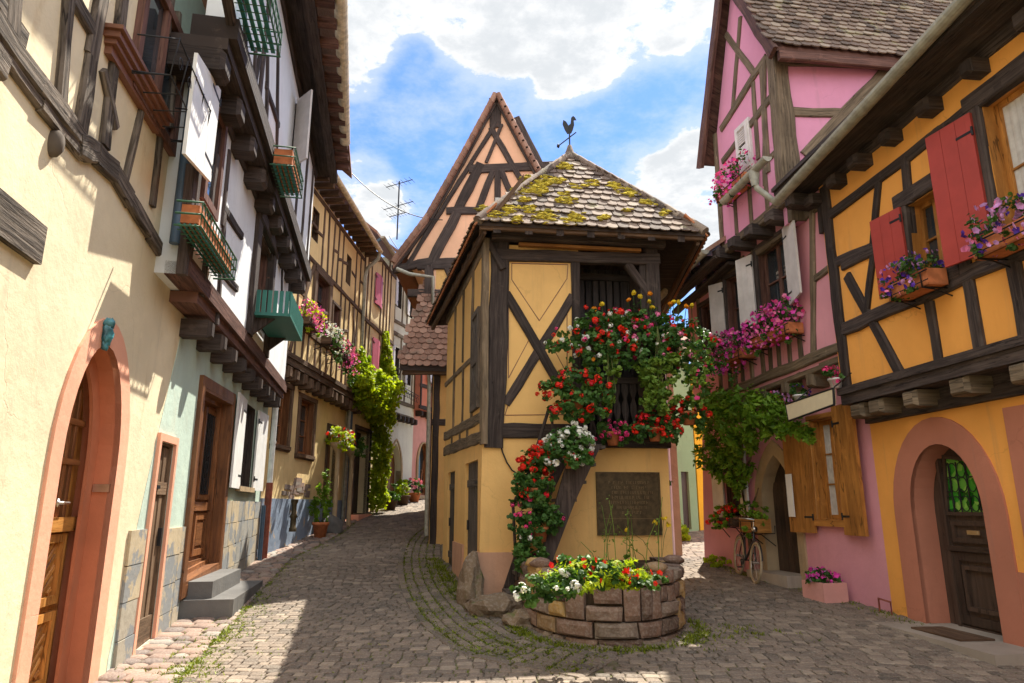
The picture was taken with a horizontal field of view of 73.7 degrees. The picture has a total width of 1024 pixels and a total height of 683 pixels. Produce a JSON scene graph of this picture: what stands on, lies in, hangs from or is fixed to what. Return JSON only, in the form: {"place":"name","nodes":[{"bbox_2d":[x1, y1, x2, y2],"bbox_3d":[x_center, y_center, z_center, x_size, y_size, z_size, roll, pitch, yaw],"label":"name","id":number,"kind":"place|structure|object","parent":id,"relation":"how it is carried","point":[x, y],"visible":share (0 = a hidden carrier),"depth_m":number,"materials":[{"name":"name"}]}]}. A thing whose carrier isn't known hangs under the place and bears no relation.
{"place":"outdoors","nodes":[
{"label":"outdoors","id":0,"kind":"place"},
{"bbox_2d":[337,0,719,363],"label":"sky","id":1,"kind":"structure","parent":0,"point":[631,74],"materials":[{"name":"blue"}]},
{"bbox_2d":[112,499,1005,682],"bbox_3d":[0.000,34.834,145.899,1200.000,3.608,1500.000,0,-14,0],"label":"ground","id":2,"kind":"structure","parent":0,"point":[613,664],"depth_m":7.30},
{"bbox_2d":[0,0,184,682],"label":"timber house","id":3,"kind":"structure","parent":2,"relation":"on","point":[88,148],"depth_m":5.71,"materials":[{"name":"beige paint"}]},
{"bbox_2d":[28,380,85,682],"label":"door","id":4,"kind":"structure","parent":3,"relation":"in","point":[63,522],"depth_m":5.91,"materials":[{"name":"brown wood"}]},
{"bbox_2d":[100,318,114,350],"bbox_3d":[-3.541,-0.066,5.970,0.112,0.306,0.121,10,-17,-35],"label":"wall ornament","id":5,"kind":"object","parent":3,"relation":"attached to","point":[107,337],"depth_m":5.94,"materials":[{"name":"teal stone"}]},
{"bbox_2d":[132,0,184,156],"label":"window","id":6,"kind":"structure","parent":3,"relation":"in","point":[153,17],"depth_m":7.02,"materials":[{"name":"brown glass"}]},
{"bbox_2d":[131,33,210,142],"bbox_3d":[-3.346,-2.466,6.787,0.368,0.427,1.226,3,-14,-10],"label":"iron basket","id":7,"kind":"object","parent":3,"relation":"attached to","point":[153,73],"visible":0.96,"depth_m":6.47,"materials":[{"name":"black metal"}]},
{"bbox_2d":[106,0,351,671],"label":"timber house","id":8,"kind":"structure","parent":2,"relation":"on","point":[195,537],"depth_m":9.66,"materials":[{"name":"white paint"}]},
{"bbox_2d":[136,446,168,646],"bbox_3d":[-4.035,2.233,7.608,0.120,2.190,0.620,3,-14,-10],"label":"door","id":9,"kind":"structure","parent":8,"relation":"in","point":[144,631],"depth_m":7.68,"materials":[{"name":"brown wood"}]},
{"bbox_2d":[188,403,216,567],"bbox_3d":[-4.585,2.095,9.935,0.495,2.435,1.722,0,-13,0],"label":"door","id":10,"kind":"structure","parent":8,"relation":"in","point":[206,454],"depth_m":10.28,"materials":[{"name":"brown wood"}]},
{"bbox_2d":[173,199,236,280],"bbox_3d":[-3.398,-1.091,7.661,0.262,0.281,1.717,3,-14,-10],"label":"wire planter","id":11,"kind":"object","parent":8,"relation":"attached to","point":[201,233],"visible":1,"depth_m":7.36,"materials":[{"name":"green metal"}]},
{"bbox_2d":[199,107,227,221],"bbox_3d":[-3.579,-2.189,8.186,0.080,1.320,0.708,3,-14,-10],"label":"window","id":12,"kind":"structure","parent":8,"relation":"in","point":[222,131],"depth_m":8.36,"materials":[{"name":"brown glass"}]},
{"bbox_2d":[235,404,254,492],"bbox_3d":[-4.958,1.968,12.609,0.280,1.580,1.450,3,-14,-10],"label":"window","id":13,"kind":"structure","parent":8,"relation":"in","point":[250,418],"depth_m":13.14,"materials":[{"name":"black glass"}]},
{"bbox_2d":[234,0,282,57],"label":"wire planter","id":14,"kind":"object","parent":8,"relation":"attached to","point":[246,26],"visible":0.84,"depth_m":7.89,"materials":[{"name":"green metal"}]},
{"bbox_2d":[258,236,270,311],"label":"window","id":15,"kind":"structure","parent":8,"relation":"in","point":[264,248],"depth_m":12.50,"materials":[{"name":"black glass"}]},
{"bbox_2d":[253,290,302,350],"bbox_3d":[-4.011,-0.280,11.770,0.580,0.700,1.770,3,-14,-10],"label":"balcony planter","id":16,"kind":"object","parent":8,"relation":"attached to","point":[280,327],"visible":0.99,"depth_m":11.09,"materials":[{"name":"green paint"}]},
{"bbox_2d":[269,145,303,198],"bbox_3d":[-3.480,-2.611,10.591,0.352,0.321,1.124,3,-14,-10],"label":"wire planter","id":17,"kind":"object","parent":8,"relation":"attached to","point":[287,168],"visible":0.98,"depth_m":10.36,"materials":[{"name":"green metal"}]},
{"bbox_2d":[94,511,374,682],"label":"pavement cobbles","id":18,"kind":"object","parent":2,"relation":"on","point":[195,626],"visible":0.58,"depth_m":7.69,"materials":[{"name":"beige stone"}]},
{"bbox_2d":[307,469,332,537],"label":"potted shrub","id":19,"kind":"object","parent":18,"relation":"on","point":[320,529],"visible":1,"depth_m":17.41,"materials":[{"name":"green plant"}]},
{"bbox_2d":[324,426,355,516],"bbox_3d":[-4.749,3.796,18.486,0.907,3.048,0.921,0,-14,0],"label":"pillar planter","id":20,"kind":"object","parent":18,"relation":"on","point":[339,446],"visible":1,"depth_m":18.58,"materials":[{"name":"stone"}]},
{"bbox_2d":[342,435,368,525],"bbox_3d":[-4.697,4.158,19.861,0.833,2.987,0.778,6,-15,-24],"label":"pillar planter","id":21,"kind":"object","parent":18,"relation":"on","point":[360,449],"visible":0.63,"depth_m":19.89,"materials":[{"name":"stone"}]},
{"bbox_2d":[257,173,382,556],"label":"timber house","id":22,"kind":"structure","parent":2,"relation":"on","point":[316,403],"depth_m":18.01,"materials":[{"name":"paint"}]},
{"bbox_2d":[269,382,294,452],"bbox_3d":[-5.414,1.717,15.827,0.320,1.614,1.184,-1,-14,2],"label":"window","id":23,"kind":"structure","parent":22,"relation":"in","point":[285,411],"depth_m":16.22,"materials":[{"name":"brown wood"}]},
{"bbox_2d":[294,392,317,461],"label":"window","id":24,"kind":"structure","parent":22,"relation":"in","point":[307,411],"depth_m":17.84,"materials":[{"name":"brown wood"}]},
{"bbox_2d":[299,298,327,337],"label":"flower box","id":25,"kind":"object","parent":22,"relation":"attached to","point":[311,324],"visible":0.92,"depth_m":16.39,"materials":[{"name":"plant"}]},
{"bbox_2d":[311,207,319,243],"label":"window","id":26,"kind":"structure","parent":22,"relation":"in","point":[316,214],"depth_m":17.69,"materials":[{"name":"black glass"}]},
{"bbox_2d":[310,263,333,349],"bbox_3d":[-5.058,-0.881,17.862,0.254,1.961,1.459,-1,-14,2],"label":"window","id":27,"kind":"structure","parent":22,"relation":"in","point":[323,287],"depth_m":18.30,"materials":[{"name":"brown glass"}]},
{"bbox_2d":[313,321,348,364],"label":"flower box","id":28,"kind":"object","parent":22,"relation":"attached to","point":[333,344],"visible":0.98,"depth_m":17.52,"materials":[{"name":"plant"}]},
{"bbox_2d":[330,300,341,336],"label":"window","id":29,"kind":"structure","parent":22,"relation":"in","point":[336,313],"depth_m":19.31,"materials":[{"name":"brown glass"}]},
{"bbox_2d":[327,337,360,385],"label":"flower box","id":30,"kind":"object","parent":22,"relation":"attached to","point":[348,361],"visible":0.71,"depth_m":18.65,"materials":[{"name":"plant"}]},
{"bbox_2d":[346,253,351,285],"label":"window","id":31,"kind":"structure","parent":22,"relation":"in","point":[348,268],"depth_m":20.67,"materials":[{"name":"brown glass"}]},
{"bbox_2d":[321,514,343,533],"bbox_3d":[-4.846,4.984,18.269,0.671,0.700,0.800,0,-14,0],"label":"boulder","id":32,"kind":"object","parent":2,"relation":"on","point":[335,525],"visible":0.48,"depth_m":18.08,"materials":[{"name":"grey stone"}]},
{"bbox_2d":[334,214,396,520],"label":"timber house","id":33,"kind":"structure","parent":2,"relation":"on","point":[380,299],"depth_m":23.11,"materials":[{"name":"paint"}]},
{"bbox_2d":[351,424,371,514],"bbox_3d":[-5.097,4.261,22.354,0.410,2.890,1.790,-1,-14,5],"label":"door","id":34,"kind":"structure","parent":33,"relation":"in","point":[357,435],"depth_m":22.86,"materials":[{"name":"brown wood"}]},
{"bbox_2d":[348,330,406,512],"bbox_3d":[-4.388,2.308,22.085,1.765,6.329,4.260,0,-14,0],"label":"climbing vine","id":35,"kind":"object","parent":33,"relation":"attached to","point":[376,394],"visible":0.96,"depth_m":22.71,"materials":[{"name":"green plant"}]},
{"bbox_2d":[383,244,417,503],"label":"timber house","id":36,"kind":"structure","parent":2,"relation":"on","point":[401,439],"depth_m":26.81,"materials":[{"name":"beige paint"}]},
{"bbox_2d":[383,178,414,239],"bbox_3d":[-4.718,-5.446,28.290,1.400,2.600,0.513,-5,-14,21],"label":"tv antenna","id":37,"kind":"object","parent":36,"relation":"attached to","point":[398,205],"visible":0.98,"depth_m":28.34,"materials":[{"name":"black metal"}]},
{"bbox_2d":[411,375,431,499],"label":"timber house","id":38,"kind":"structure","parent":2,"relation":"on","point":[419,448],"depth_m":28.04,"materials":[{"name":"paint"}]},
{"bbox_2d":[418,444,425,494],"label":"door","id":39,"kind":"structure","parent":38,"relation":"in","point":[422,457],"depth_m":28.30,"materials":[{"name":"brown wood"}]},
{"bbox_2d":[391,92,552,544],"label":"gable house","id":40,"kind":"structure","parent":2,"relation":"on","point":[499,155],"depth_m":18.63,"materials":[{"name":"orange paint"}]},
{"bbox_2d":[397,525,585,679],"bbox_3d":[-1.465,4.254,13.468,1.595,1.169,15.148,2,-14,-10],"label":"kerb channel","id":41,"kind":"object","parent":2,"relation":"on","point":[413,608],"visible":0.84,"depth_m":7.58,"materials":[{"name":"stone"}]},
{"bbox_2d":[425,145,709,594],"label":"dovecote","id":42,"kind":"structure","parent":2,"relation":"on","point":[561,241],"depth_m":11.04,"materials":[{"name":"yellow paint"}]},
{"bbox_2d":[448,472,454,565],"bbox_3d":[-1.145,3.545,13.372,0.080,1.950,1.000,3,-14,-12],"label":"door","id":43,"kind":"structure","parent":42,"relation":"in","point":[452,484],"depth_m":13.58,"materials":[{"name":"brown wood"}]},
{"bbox_2d":[467,461,477,554],"bbox_3d":[-0.605,3.005,11.018,0.080,2.100,1.290,3,-14,-12],"label":"door","id":44,"kind":"structure","parent":42,"relation":"in","point":[472,484],"depth_m":11.22,"materials":[{"name":"brown wood"}]},
{"bbox_2d":[502,405,604,600],"bbox_3d":[0.563,2.383,9.862,1.519,2.895,0.680,2,-14,-8],"label":"wooden stair","id":45,"kind":"object","parent":42,"relation":"attached to","point":[573,481],"visible":0.48,"depth_m":9.63,"materials":[{"name":"wood"}]},
{"bbox_2d":[512,525,549,573],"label":"potted geranium","id":46,"kind":"object","parent":45,"relation":"on","point":[519,550],"visible":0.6,"depth_m":9.13,"materials":[{"name":"plant"}]},
{"bbox_2d":[511,440,555,509],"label":"potted geranium","id":47,"kind":"object","parent":45,"relation":"on","point":[535,485],"visible":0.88,"depth_m":9.38,"materials":[{"name":"plant"}]},
{"bbox_2d":[506,490,564,548],"bbox_3d":[0.329,2.440,9.395,0.817,0.784,0.554,0,-14,0],"label":"potted geranium","id":48,"kind":"object","parent":45,"relation":"on","point":[547,515],"visible":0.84,"depth_m":9.28,"materials":[{"name":"plant"}]},
{"bbox_2d":[537,420,595,473],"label":"potted geranium","id":49,"kind":"object","parent":45,"relation":"on","point":[567,441],"visible":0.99,"depth_m":9.44,"materials":[{"name":"plant"}]},
{"bbox_2d":[535,366,615,430],"bbox_3d":[0.926,0.819,9.952,1.188,0.973,0.620,0,-14,0],"label":"potted geranium","id":50,"kind":"object","parent":45,"relation":"on","point":[575,402],"visible":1,"depth_m":9.83,"materials":[{"name":"plant"}]},
{"bbox_2d":[557,116,575,147],"bbox_3d":[1.065,-4.032,13.337,0.419,0.768,0.062,-7,-15,27],"label":"weather vane","id":51,"kind":"object","parent":42,"relation":"attached to","point":[568,129],"visible":0.97,"depth_m":13.34,"materials":[{"name":"black metal"}]},
{"bbox_2d":[543,304,643,370],"bbox_3d":[1.263,-0.041,10.589,1.619,1.096,0.834,1,-14,-6],"label":"flower box","id":52,"kind":"object","parent":42,"relation":"attached to","point":[590,347],"visible":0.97,"depth_m":10.43,"materials":[{"name":"plant"}]},
{"bbox_2d":[596,338,622,416],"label":"hanging plant","id":53,"kind":"object","parent":52,"relation":"hanging from","point":[615,372],"visible":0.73,"depth_m":10.19,"materials":[{"name":"green plant"}]},
{"bbox_2d":[594,419,632,446],"bbox_3d":[1.520,1.370,10.285,0.599,0.438,0.411,0,-14,0],"label":"hanging basket","id":54,"kind":"object","parent":42,"relation":"hanging from","point":[612,437],"visible":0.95,"depth_m":10.19,"materials":[{"name":"ceramic"}]},
{"bbox_2d":[595,472,662,535],"bbox_3d":[1.788,2.476,10.442,1.010,0.940,0.043,2,-14,-8],"label":"wall plaque","id":55,"kind":"object","parent":42,"relation":"attached to","point":[637,495],"depth_m":10.44,"materials":[{"name":"brown metal"}]},
{"bbox_2d":[592,290,693,347],"bbox_3d":[2.115,-0.385,11.035,1.715,0.900,0.324,2,-14,-8],"label":"flower box","id":56,"kind":"object","parent":42,"relation":"attached to","point":[670,304],"visible":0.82,"depth_m":11.04,"materials":[{"name":"red plant"}]},
{"bbox_2d":[627,407,683,445],"bbox_3d":[2.183,1.295,10.364,0.875,0.591,0.598,0,-14,0],"label":"hanging basket","id":57,"kind":"object","parent":42,"relation":"hanging from","point":[657,432],"visible":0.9,"depth_m":10.21,"materials":[{"name":"ceramic"}]},
{"bbox_2d":[620,309,728,398],"bbox_3d":[2.554,0.214,10.724,1.714,1.471,0.816,2,-14,-9],"label":"flower box","id":58,"kind":"object","parent":42,"relation":"attached to","point":[671,340],"visible":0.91,"depth_m":10.59,"materials":[{"name":"plant"}]},
{"bbox_2d":[631,326,680,415],"bbox_3d":[2.192,0.438,10.347,0.759,1.398,0.496,0,-14,0],"label":"hanging plant","id":59,"kind":"object","parent":58,"relation":"hanging from","point":[647,377],"visible":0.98,"depth_m":10.28,"materials":[{"name":"green plant"}]},
{"bbox_2d":[669,395,712,430],"bbox_3d":[2.756,1.115,10.592,0.673,0.563,0.474,0,-14,0],"label":"hanging basket","id":60,"kind":"object","parent":42,"relation":"hanging from","point":[687,416],"visible":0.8,"depth_m":10.46,"materials":[{"name":"ceramic"}]},
{"bbox_2d":[679,331,723,409],"bbox_3d":[2.923,0.428,10.529,0.674,1.256,0.453,0,-14,0],"label":"hanging plant","id":61,"kind":"object","parent":42,"relation":"hanging from","point":[693,398],"visible":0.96,"depth_m":10.43,"materials":[{"name":"green plant"}]},
{"bbox_2d":[666,332,682,555],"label":"stone house","id":62,"kind":"structure","parent":2,"relation":"on","point":[675,504],"depth_m":15.18,"materials":[{"name":"paint"}]},
{"bbox_2d":[673,339,698,530],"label":"plaster house","id":63,"kind":"structure","parent":2,"relation":"on","point":[687,491],"depth_m":20.87,"materials":[{"name":"green paint"}]},
{"bbox_2d":[681,472,688,527],"bbox_3d":[5.197,4.810,20.677,0.350,1.700,0.040,10,-17,-36],"label":"door","id":64,"kind":"structure","parent":63,"relation":"in","point":[683,474],"depth_m":20.70,"materials":[{"name":"grey wood"}]},
{"bbox_2d":[681,336,706,529],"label":"plaster house","id":65,"kind":"structure","parent":2,"relation":"on","point":[699,478],"depth_m":21.09,"materials":[{"name":"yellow paint"}]},
{"bbox_2d":[661,0,952,611],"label":"timber house","id":66,"kind":"structure","parent":2,"relation":"on","point":[790,85],"depth_m":11.56,"materials":[{"name":"pink paint"}]},
{"bbox_2d":[697,298,715,359],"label":"window","id":67,"kind":"structure","parent":66,"relation":"in","point":[704,318],"depth_m":14.11,"materials":[{"name":"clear glass"}]},
{"bbox_2d":[705,502,741,536],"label":"flower box","id":68,"kind":"object","parent":66,"relation":"attached to","point":[726,520],"visible":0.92,"depth_m":12.96,"materials":[{"name":"plant"}]},
{"bbox_2d":[706,321,756,390],"bbox_3d":[4.106,0.326,12.478,0.881,1.263,1.213,3,-14,-12],"label":"flower box","id":69,"kind":"object","parent":66,"relation":"attached to","point":[734,355],"visible":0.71,"depth_m":12.29,"materials":[{"name":"ceramic"}]},
{"bbox_2d":[708,148,755,206],"bbox_3d":[4.191,-2.844,12.259,1.109,0.941,1.200,3,-14,-12],"label":"flower box","id":70,"kind":"object","parent":66,"relation":"attached to","point":[720,193],"visible":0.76,"depth_m":12.15,"materials":[{"name":"ceramic"}]},
{"bbox_2d":[725,452,740,516],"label":"window","id":71,"kind":"structure","parent":66,"relation":"in","point":[730,494],"depth_m":13.40,"materials":[{"name":"black glass"}]},
{"bbox_2d":[721,270,748,344],"bbox_3d":[4.272,-0.675,12.856,0.225,1.413,0.813,3,-14,-12],"label":"window","id":72,"kind":"structure","parent":66,"relation":"in","point":[730,292],"depth_m":13.11,"materials":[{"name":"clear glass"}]},
{"bbox_2d":[734,117,754,172],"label":"window","id":73,"kind":"structure","parent":66,"relation":"in","point":[743,133],"depth_m":12.21,"materials":[{"name":"white paint"}]},
{"bbox_2d":[690,383,816,568],"bbox_3d":[3.935,2.260,11.582,1.061,3.618,3.355,1,-14,-4],"label":"climbing vine","id":74,"kind":"object","parent":66,"relation":"attached to","point":[767,423],"visible":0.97,"depth_m":11.81,"materials":[{"name":"green plant"}]},
{"bbox_2d":[737,501,775,545],"bbox_3d":[4.242,3.181,11.967,0.625,0.774,0.737,0,-14,0],"label":"flower box","id":75,"kind":"object","parent":66,"relation":"attached to","point":[763,525],"visible":1,"depth_m":11.75,"materials":[{"name":"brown wood"}]},
{"bbox_2d":[739,293,804,356],"bbox_3d":[4.390,-0.218,11.302,0.852,0.916,1.450,3,-14,-12],"label":"flower box","id":76,"kind":"object","parent":66,"relation":"attached to","point":[786,331],"visible":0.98,"depth_m":11.09,"materials":[{"name":"ceramic"}]},
{"bbox_2d":[752,229,795,324],"bbox_3d":[4.537,-1.077,11.666,0.226,1.508,1.113,3,-14,-12],"label":"window","id":77,"kind":"structure","parent":66,"relation":"in","point":[770,279],"depth_m":11.99,"materials":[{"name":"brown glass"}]},
{"bbox_2d":[773,463,799,572],"bbox_3d":[4.803,3.088,11.686,0.075,2.250,0.940,3,-14,-12],"label":"door","id":78,"kind":"structure","parent":66,"relation":"in","point":[788,554],"depth_m":11.87,"materials":[{"name":"brown wood"}]},
{"bbox_2d":[785,474,794,516],"bbox_3d":[4.542,2.512,11.148,0.013,0.680,0.160,3,-14,-12],"label":"notice card","id":79,"kind":"object","parent":66,"relation":"attached to","point":[790,496],"visible":1,"depth_m":11.14,"materials":[{"name":"paper"}]},
{"bbox_2d":[789,382,811,400],"bbox_3d":[4.581,0.827,10.837,0.331,0.359,0.328,-6,-15,24],"label":"hanging pot","id":80,"kind":"object","parent":66,"relation":"hanging from","point":[793,390],"visible":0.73,"depth_m":10.80,"materials":[{"name":"green plant"}]},
{"bbox_2d":[805,411,844,526],"bbox_3d":[4.920,1.966,10.530,0.280,1.714,0.780,3,-14,-12],"label":"window","id":81,"kind":"structure","parent":66,"relation":"in","point":[825,482],"depth_m":10.71,"materials":[{"name":"orange wood"}]},
{"bbox_2d":[821,365,844,388],"bbox_3d":[4.643,0.506,9.807,0.428,0.338,0.386,0,-14,0],"label":"hanging pot","id":82,"kind":"object","parent":66,"relation":"hanging from","point":[832,379],"visible":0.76,"depth_m":9.73,"materials":[{"name":"pink plant"}]},
{"bbox_2d":[771,0,1023,666],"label":"timber house","id":83,"kind":"structure","parent":2,"relation":"on","point":[918,148],"depth_m":8.07,"materials":[{"name":"orange paint"}]},
{"bbox_2d":[785,373,851,421],"bbox_3d":[4.435,0.809,9.829,0.414,0.589,1.134,3,-14,-12],"label":"sign board","id":84,"kind":"object","parent":83,"relation":"attached to","point":[798,408],"visible":1,"depth_m":9.71,"materials":[{"name":"beige wood"}]},
{"bbox_2d":[877,248,952,309],"bbox_3d":[4.843,-0.688,7.983,0.951,0.719,0.891,0,-14,0],"label":"flower box","id":85,"kind":"object","parent":83,"relation":"attached to","point":[923,281],"visible":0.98,"depth_m":7.83,"materials":[{"name":"ceramic"}]},
{"bbox_2d":[892,173,959,280],"bbox_3d":[5.014,-1.273,8.136,0.266,1.379,0.981,1,-14,-6],"label":"window","id":86,"kind":"structure","parent":83,"relation":"in","point":[920,221],"depth_m":8.36,"materials":[{"name":"orange wood"}]},
{"bbox_2d":[911,626,994,641],"bbox_3d":[4.961,3.300,7.716,0.400,0.020,0.800,1,-14,-6],"label":"doormat","id":87,"kind":"object","parent":83,"relation":"on","point":[953,634],"visible":1,"depth_m":7.66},
{"bbox_2d":[934,448,1001,635],"bbox_3d":[5.503,2.344,8.135,0.125,2.400,1.360,1,-14,-6],"label":"door","id":88,"kind":"structure","parent":83,"relation":"in","point":[966,561],"depth_m":8.25,"materials":[{"name":"brown wood"}]},
{"bbox_2d":[960,192,1023,267],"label":"flower box","id":89,"kind":"object","parent":83,"relation":"attached to","point":[998,241],"visible":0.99,"depth_m":6.68,"materials":[{"name":"ceramic"}]},
{"bbox_2d":[960,51,1023,227],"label":"window","id":90,"kind":"structure","parent":83,"relation":"in","point":[998,127],"depth_m":7.15,"materials":[{"name":"orange wood"}]},
{"bbox_2d":[178,500,1023,682],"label":"street paving","id":91,"kind":"structure","parent":0,"point":[851,650],"depth_m":7.65,"materials":[{"name":"stone"}]},
{"bbox_2d":[385,483,401,509],"bbox_3d":[-4.258,5.423,23.894,0.792,0.921,0.800,0,-14,0],"label":"flower tub","id":92,"kind":"object","parent":91,"relation":"on","point":[394,499],"visible":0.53,"depth_m":23.66,"materials":[{"name":"green plant"}]},
{"bbox_2d":[394,479,410,504],"bbox_3d":[-4.079,5.617,25.519,0.683,0.963,0.856,0,-14,0],"label":"flower tub","id":93,"kind":"object","parent":91,"relation":"on","point":[400,489],"visible":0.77,"depth_m":25.32,"materials":[{"name":"green plant"}]},
{"bbox_2d":[405,477,424,501],"bbox_3d":[-3.776,5.809,26.759,0.780,0.939,0.851,0,-14,0],"label":"flower tub","id":94,"kind":"object","parent":91,"relation":"on","point":[415,496],"visible":0.93,"depth_m":26.56,"materials":[{"name":"ceramic"}]},
{"bbox_2d":[456,551,483,606],"bbox_3d":[-0.585,3.475,9.738,0.400,0.935,0.458,7,-15,-28],"label":"boulder","id":95,"kind":"object","parent":91,"relation":"on","point":[470,584],"visible":0.78,"depth_m":9.63,"materials":[{"name":"stone"}]},
{"bbox_2d":[469,592,522,617],"bbox_3d":[-0.201,3.524,8.991,0.732,0.434,0.517,0,-14,0],"label":"boulder","id":96,"kind":"object","parent":91,"relation":"on","point":[499,604],"visible":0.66,"depth_m":8.84,"materials":[{"name":"stone"}]},
{"bbox_2d":[502,608,533,627],"bbox_3d":[0.111,3.447,8.421,0.481,0.283,0.436,0,-14,0],"label":"boulder","id":97,"kind":"object","parent":91,"relation":"on","point":[519,617],"visible":0.49,"depth_m":8.30,"materials":[{"name":"stone"}]},
{"bbox_2d":[111,522,930,682],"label":"joint grass","id":98,"kind":"structure","parent":91,"relation":"on","point":[525,632],"depth_m":7.75,"materials":[{"name":"green plant"}]},
{"bbox_2d":[519,555,685,648],"bbox_3d":[1.152,3.206,8.584,2.183,1.002,2.410,0,-14,0],"label":"stone planter","id":99,"kind":"object","parent":91,"relation":"on","point":[618,617],"visible":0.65,"depth_m":7.60,"materials":[{"name":"stone"}]},
{"bbox_2d":[509,567,586,608],"bbox_3d":[0.321,2.175,6.065,0.703,0.332,0.494,0,-14,0],"label":"bedding plant","id":100,"kind":"object","parent":99,"relation":"in","point":[567,578],"visible":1,"depth_m":5.99,"materials":[{"name":"green plant"}]},
{"bbox_2d":[538,560,603,596],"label":"bedding plant","id":101,"kind":"object","parent":99,"relation":"in","point":[587,585],"visible":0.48,"depth_m":6.36,"materials":[{"name":"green plant"}]},
{"bbox_2d":[545,553,630,591],"bbox_3d":[0.746,2.252,6.668,0.878,0.359,0.554,0,-14,0],"label":"bedding plant","id":102,"kind":"object","parent":99,"relation":"in","point":[598,564],"visible":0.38,"depth_m":6.59,"materials":[{"name":"green plant"}]},
{"bbox_2d":[581,495,662,572],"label":"grass stalks","id":103,"kind":"object","parent":99,"relation":"in","point":[629,545],"depth_m":7.78,"materials":[{"name":"green plant"}]},
{"bbox_2d":[593,557,651,591],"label":"bedding plant","id":104,"kind":"object","parent":99,"relation":"in","point":[606,580],"visible":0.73,"depth_m":6.47,"materials":[{"name":"green plant"}]},
{"bbox_2d":[619,563,668,592],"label":"bedding plant","id":105,"kind":"object","parent":99,"relation":"in","point":[650,584],"visible":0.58,"depth_m":6.41,"materials":[{"name":"green plant"}]},
{"bbox_2d":[703,554,731,567],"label":"shrub","id":106,"kind":"object","parent":91,"relation":"on","point":[712,558],"visible":0.98,"depth_m":13.15,"materials":[{"name":"green plant"}]},
{"bbox_2d":[733,516,762,583],"bbox_3d":[4.112,3.611,11.934,0.571,1.092,1.663,3,-14,-14],"label":"bicycle","id":107,"kind":"object","parent":91,"relation":"on","point":[744,557],"visible":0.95,"depth_m":11.71,"materials":[{"name":"metal"}]},
{"bbox_2d":[802,566,848,603],"bbox_3d":[4.579,3.566,10.008,0.564,0.507,0.570,0,-14,0],"label":"stone trough","id":108,"kind":"object","parent":91,"relation":"on","point":[817,585],"visible":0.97,"depth_m":9.88,"materials":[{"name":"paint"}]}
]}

